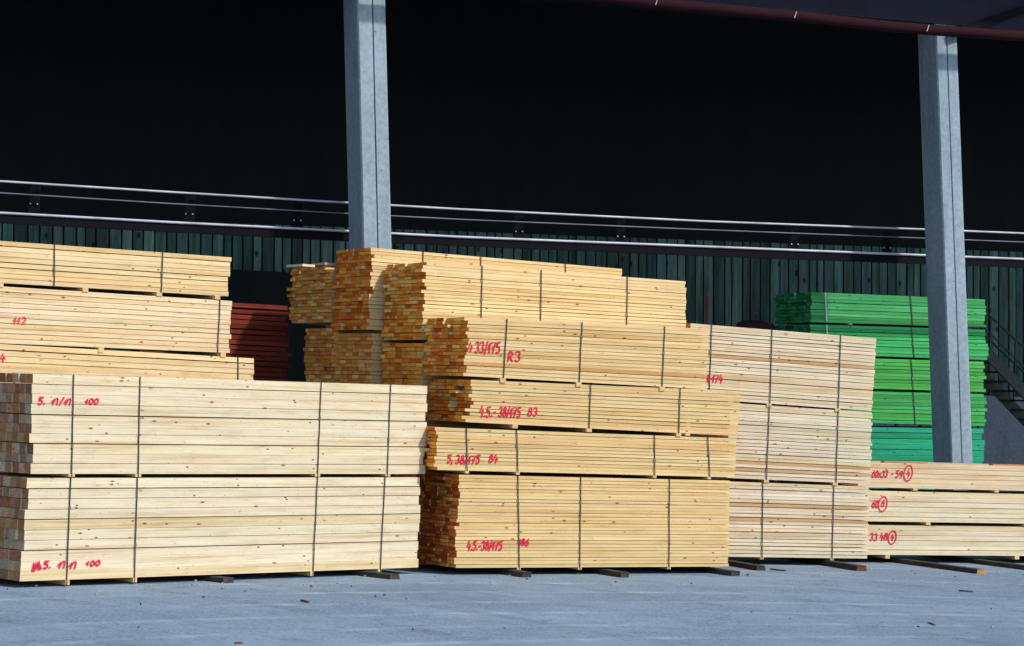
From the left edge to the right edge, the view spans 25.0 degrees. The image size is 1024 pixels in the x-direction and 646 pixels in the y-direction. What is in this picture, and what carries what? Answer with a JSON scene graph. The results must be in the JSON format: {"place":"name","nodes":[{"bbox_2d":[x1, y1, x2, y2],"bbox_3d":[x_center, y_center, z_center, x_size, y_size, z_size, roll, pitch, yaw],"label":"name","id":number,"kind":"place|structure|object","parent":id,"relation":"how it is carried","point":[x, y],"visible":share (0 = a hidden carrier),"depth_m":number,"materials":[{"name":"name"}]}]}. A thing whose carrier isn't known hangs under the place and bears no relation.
{"place":"outdoors","nodes":[
{"label":"outdoors","id":0,"kind":"place"},
{"bbox_2d":[0,555,1023,645],"bbox_3d":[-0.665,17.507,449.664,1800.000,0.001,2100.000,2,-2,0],"label":"ground","id":1,"kind":"structure","parent":0,"point":[875,605],"depth_m":23.02,"materials":[{"name":"concrete"}]},
{"bbox_2d":[0,344,253,472],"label":"board bundle","id":2,"kind":"object","parent":1,"relation":"on","point":[41,359],"visible":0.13,"depth_m":25.84,"materials":[{"name":"brown wood"}]},
{"bbox_2d":[0,287,231,356],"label":"board bundle","id":3,"kind":"object","parent":2,"relation":"on","point":[100,322],"visible":0.98,"depth_m":25.79,"materials":[{"name":"brown wood"}]},
{"bbox_2d":[0,241,231,299],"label":"board bundle","id":4,"kind":"object","parent":3,"relation":"on","point":[75,268],"visible":0.95,"depth_m":25.80,"materials":[{"name":"brown wood"}]},
{"bbox_2d":[113,303,291,390],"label":"board bundle","id":5,"kind":"object","parent":1,"relation":"on","point":[253,327],"visible":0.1,"depth_m":31.37,"materials":[{"name":"red wood"}]},
{"bbox_2d":[173,575,233,582],"bbox_3d":[-3.890,2.758,25.626,2.395,0.055,0.150,0,-3,44],"label":"timber skid","id":6,"kind":"object","parent":1,"relation":"on","point":[218,579],"visible":0.34,"depth_m":24.91,"materials":[{"name":"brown wood"}]},
{"bbox_2d":[0,472,419,584],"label":"beam bundle","id":7,"kind":"object","parent":1,"relation":"on","point":[60,530],"visible":0.93,"depth_m":24.85,"materials":[{"name":"brown wood"}]},
{"bbox_2d":[0,372,426,476],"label":"beam bundle","id":8,"kind":"object","parent":7,"relation":"on","point":[52,424],"visible":1,"depth_m":24.88,"materials":[{"name":"brown wood"}]},
{"bbox_2d":[303,328,385,391],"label":"plank bundle","id":9,"kind":"object","parent":1,"relation":"on","point":[320,342],"visible":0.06,"depth_m":30.42,"materials":[{"name":"brown wood"}]},
{"bbox_2d":[287,267,338,327],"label":"plank bundle","id":10,"kind":"object","parent":9,"relation":"on","point":[312,292],"visible":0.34,"depth_m":30.40,"materials":[{"name":"brown wood"}]},
{"bbox_2d":[287,264,314,267],"bbox_3d":[-2.745,-0.741,30.007,0.180,0.030,0.440,3,-2,-33],"label":"loose board","id":11,"kind":"object","parent":10,"relation":"on","point":[300,265],"visible":1,"depth_m":29.87,"materials":[{"name":"brown wood"}]},
{"bbox_2d":[311,262,336,266],"bbox_3d":[-2.452,-0.764,30.157,0.180,0.030,0.400,3,-2,-31],"label":"loose board","id":12,"kind":"object","parent":10,"relation":"on","point":[323,264],"visible":0.93,"depth_m":30.05,"materials":[{"name":"brown wood"}]},
{"bbox_2d":[324,570,399,578],"bbox_3d":[-2.174,2.871,26.997,2.394,0.055,0.148,0,-3,44],"label":"timber skid","id":13,"kind":"object","parent":1,"relation":"on","point":[375,574],"visible":0.39,"depth_m":26.38,"materials":[{"name":"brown wood"}]},
{"bbox_2d":[334,333,422,394],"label":"plank bundle","id":14,"kind":"object","parent":1,"relation":"on","point":[360,360],"visible":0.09,"depth_m":29.32,"materials":[{"name":"brown wood"}]},
{"bbox_2d":[331,248,621,332],"bbox_3d":[-0.454,-0.321,30.408,3.841,1.060,1.062,3,-2,-31],"label":"plank bundle","id":15,"kind":"object","parent":14,"relation":"on","point":[359,296],"visible":0.35,"depth_m":29.46,"materials":[{"name":"brown wood"}]},
{"bbox_2d":[468,568,531,576],"bbox_3d":[-0.476,2.977,28.302,0.140,0.062,2.600,3,-2,-31],"label":"timber skid","id":16,"kind":"object","parent":1,"relation":"on","point":[513,572],"visible":0.4,"depth_m":27.49,"materials":[{"name":"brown wood"}]},
{"bbox_2d":[416,471,729,569],"bbox_3d":[0.775,2.447,28.569,3.981,1.128,1.063,3,-2,-31],"label":"plank bundle","id":17,"kind":"object","parent":16,"relation":"on","point":[502,520],"visible":0.98,"depth_m":27.96,"materials":[{"name":"brown wood"}]},
{"bbox_2d":[408,426,736,478],"bbox_3d":[0.691,1.603,28.529,4.393,0.548,1.062,3,-2,-31],"label":"plank bundle","id":18,"kind":"object","parent":17,"relation":"on","point":[467,450],"visible":0.88,"depth_m":28.02,"materials":[{"name":"brown wood"}]},
{"bbox_2d":[425,379,740,436],"bbox_3d":[0.891,1.064,28.654,4.040,0.602,1.063,3,-2,-31],"label":"plank bundle","id":19,"kind":"object","parent":18,"relation":"on","point":[504,395],"visible":0.99,"depth_m":28.12,"materials":[{"name":"brown wood"}]},
{"bbox_2d":[422,317,709,390],"bbox_3d":[0.673,0.392,28.533,3.572,0.807,1.062,3,-2,-31],"label":"plank bundle","id":20,"kind":"object","parent":19,"relation":"on","point":[578,354],"visible":1,"depth_m":28.00,"materials":[{"name":"brown wood"}]},
{"bbox_2d":[0,0,1023,491],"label":"timber hall","id":21,"kind":"structure","parent":1,"relation":"on","point":[368,110],"depth_m":41.02,"materials":[{"name":"concrete"}]},
{"bbox_2d":[221,269,325,381],"bbox_3d":[-4.138,1.186,39.532,1.851,4.135,0.035,3,-2,-19],"label":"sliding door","id":22,"kind":"structure","parent":21,"relation":"in","point":[244,286],"depth_m":39.58,"materials":[{"name":"black metal"}]},
{"bbox_2d":[0,180,1023,267],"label":"pipe rack","id":23,"kind":"object","parent":21,"relation":"attached to","point":[33,216],"visible":1,"depth_m":34.91,"materials":[{"name":"metal"}]},
{"bbox_2d":[570,0,1023,41],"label":"overhead pipe","id":24,"kind":"object","parent":21,"relation":"attached to","point":[829,20],"visible":1,"depth_m":35.06,"materials":[{"name":"black metal"}]},
{"bbox_2d":[7,562,1023,643],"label":"wood debris","id":25,"kind":"object","parent":1,"relation":"on","point":[306,601],"visible":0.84,"depth_m":24.79,"materials":[{"name":"beige wood"}]},
{"bbox_2d":[380,343,689,564],"bbox_3d":[0.309,1.734,29.569,4.125,2.791,1.062,3,-2,-31],"label":"plank bundle","id":26,"kind":"object","parent":1,"relation":"on","point":[404,360],"visible":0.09,"depth_m":28.61,"materials":[{"name":"brown wood"}]},
{"bbox_2d":[381,262,685,342],"bbox_3d":[0.321,-0.157,29.598,3.967,0.982,1.062,3,-2,-31],"label":"plank bundle","id":27,"kind":"object","parent":26,"relation":"on","point":[418,295],"visible":0.74,"depth_m":28.93,"materials":[{"name":"brown wood"}]},
{"bbox_2d":[555,567,628,576],"bbox_3d":[0.704,3.042,28.898,0.139,0.062,2.592,3,-2,-31],"label":"timber skid","id":28,"kind":"object","parent":1,"relation":"on","point":[608,572],"visible":0.38,"depth_m":28.12,"materials":[{"name":"brown wood"}]},
{"bbox_2d":[671,567,739,575],"bbox_3d":[2.130,3.129,29.841,0.137,0.062,2.592,3,-2,-31],"label":"timber skid","id":29,"kind":"object","parent":1,"relation":"on","point":[721,571],"visible":0.41,"depth_m":29.05,"materials":[{"name":"brown wood"}]},
{"bbox_2d":[701,296,709,436],"bbox_3d":[3.284,1.538,39.647,0.080,4.003,0.076,2,-2,0],"label":"red post","id":30,"kind":"object","parent":1,"relation":"on","point":[706,309],"visible":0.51,"depth_m":39.68,"materials":[{"name":"paint"}]},
{"bbox_2d":[728,559,765,570],"bbox_3d":[2.759,3.196,31.107,0.141,0.062,2.598,3,-2,-21],"label":"timber skid","id":31,"kind":"object","parent":1,"relation":"on","point":[745,565],"visible":0.35,"depth_m":30.20,"materials":[{"name":"brown wood"}]},
{"bbox_2d":[774,557,866,570],"bbox_3d":[4.015,3.275,32.130,0.159,0.070,3.392,3,-2,-21],"label":"timber skid","id":32,"kind":"object","parent":1,"relation":"on","point":[845,565],"visible":0.56,"depth_m":31.20,"materials":[{"name":"brown wood"}]},
{"bbox_2d":[714,479,869,560],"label":"lath bundle","id":33,"kind":"object","parent":32,"relation":"on","point":[794,520],"visible":0.69,"depth_m":31.22,"materials":[{"name":"brown wood"}]},
{"bbox_2d":[699,404,872,485],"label":"lath bundle","id":34,"kind":"object","parent":33,"relation":"on","point":[760,463],"visible":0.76,"depth_m":31.28,"materials":[{"name":"brown wood"}]},
{"bbox_2d":[683,323,875,411],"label":"lath bundle","id":35,"kind":"object","parent":34,"relation":"on","point":[770,367],"visible":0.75,"depth_m":31.23,"materials":[{"name":"brown wood"}]},
{"bbox_2d":[776,425,984,521],"bbox_3d":[6.169,2.768,38.809,3.323,2.120,1.372,3,-2,-19],"label":"green board bundle","id":36,"kind":"object","parent":1,"relation":"on","point":[904,443],"visible":0.06,"depth_m":38.26,"materials":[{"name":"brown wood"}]},
{"bbox_2d":[776,391,986,425],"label":"green board bundle","id":37,"kind":"object","parent":36,"relation":"on","point":[890,414],"visible":0.48,"depth_m":38.27,"materials":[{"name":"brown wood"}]},
{"bbox_2d":[864,359,985,391],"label":"green board bundle","id":38,"kind":"object","parent":37,"relation":"on","point":[899,375],"visible":0.38,"depth_m":38.31,"materials":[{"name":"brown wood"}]},
{"bbox_2d":[775,324,988,359],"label":"green board bundle","id":39,"kind":"object","parent":38,"relation":"on","point":[907,343],"visible":0.55,"depth_m":38.26,"materials":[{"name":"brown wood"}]},
{"bbox_2d":[774,292,985,327],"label":"green board bundle","id":40,"kind":"object","parent":39,"relation":"on","point":[814,308],"visible":0.77,"depth_m":38.17,"materials":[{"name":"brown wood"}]},
{"bbox_2d":[867,556,985,573],"bbox_3d":[5.364,3.354,32.783,0.150,0.060,4.198,3,-2,-26],"label":"timber skid","id":41,"kind":"object","parent":1,"relation":"on","point":[938,565],"visible":0.55,"depth_m":31.79,"materials":[{"name":"brown wood"}]},
{"bbox_2d":[860,521,1023,558],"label":"board bundle","id":42,"kind":"object","parent":41,"relation":"on","point":[887,539],"visible":0.7,"depth_m":32.88,"materials":[{"name":"brown wood"}]},
{"bbox_2d":[863,488,1023,525],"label":"board bundle","id":43,"kind":"object","parent":42,"relation":"on","point":[923,507],"visible":0.73,"depth_m":32.89,"materials":[{"name":"brown wood"}]},
{"bbox_2d":[838,461,1023,492],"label":"board bundle","id":44,"kind":"object","parent":43,"relation":"on","point":[958,476],"visible":0.8,"depth_m":32.87,"materials":[{"name":"brown wood"}]},
{"bbox_2d":[881,461,927,463],"bbox_3d":[5.548,1.969,32.667,0.743,0.022,0.090,3,-2,-26],"label":"loose board","id":45,"kind":"object","parent":44,"relation":"on","point":[903,462],"visible":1,"depth_m":32.59,"materials":[{"name":"brown wood"}]},
{"bbox_2d":[989,464,1023,465],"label":"loose board","id":46,"kind":"object","parent":44,"relation":"on","point":[1006,465],"visible":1,"depth_m":33.38,"materials":[{"name":"brown wood"}]},
{"bbox_2d":[912,555,1023,569],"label":"timber skid","id":47,"kind":"object","parent":1,"relation":"on","point":[983,562],"visible":0.6,"depth_m":33.04,"materials":[{"name":"brown wood"}]},
{"bbox_2d":[727,320,775,480],"bbox_3d":[3.985,1.736,38.299,0.768,3.569,0.698,3,-2,-19],"label":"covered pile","id":48,"kind":"object","parent":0,"point":[757,324],"visible":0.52,"depth_m":38.10,"materials":[{"name":"black plastic"}]},
{"bbox_2d":[894,308,1023,450],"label":"steel stairs","id":49,"kind":"structure","parent":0,"point":[1010,377],"depth_m":42.53,"materials":[{"name":"metal"}]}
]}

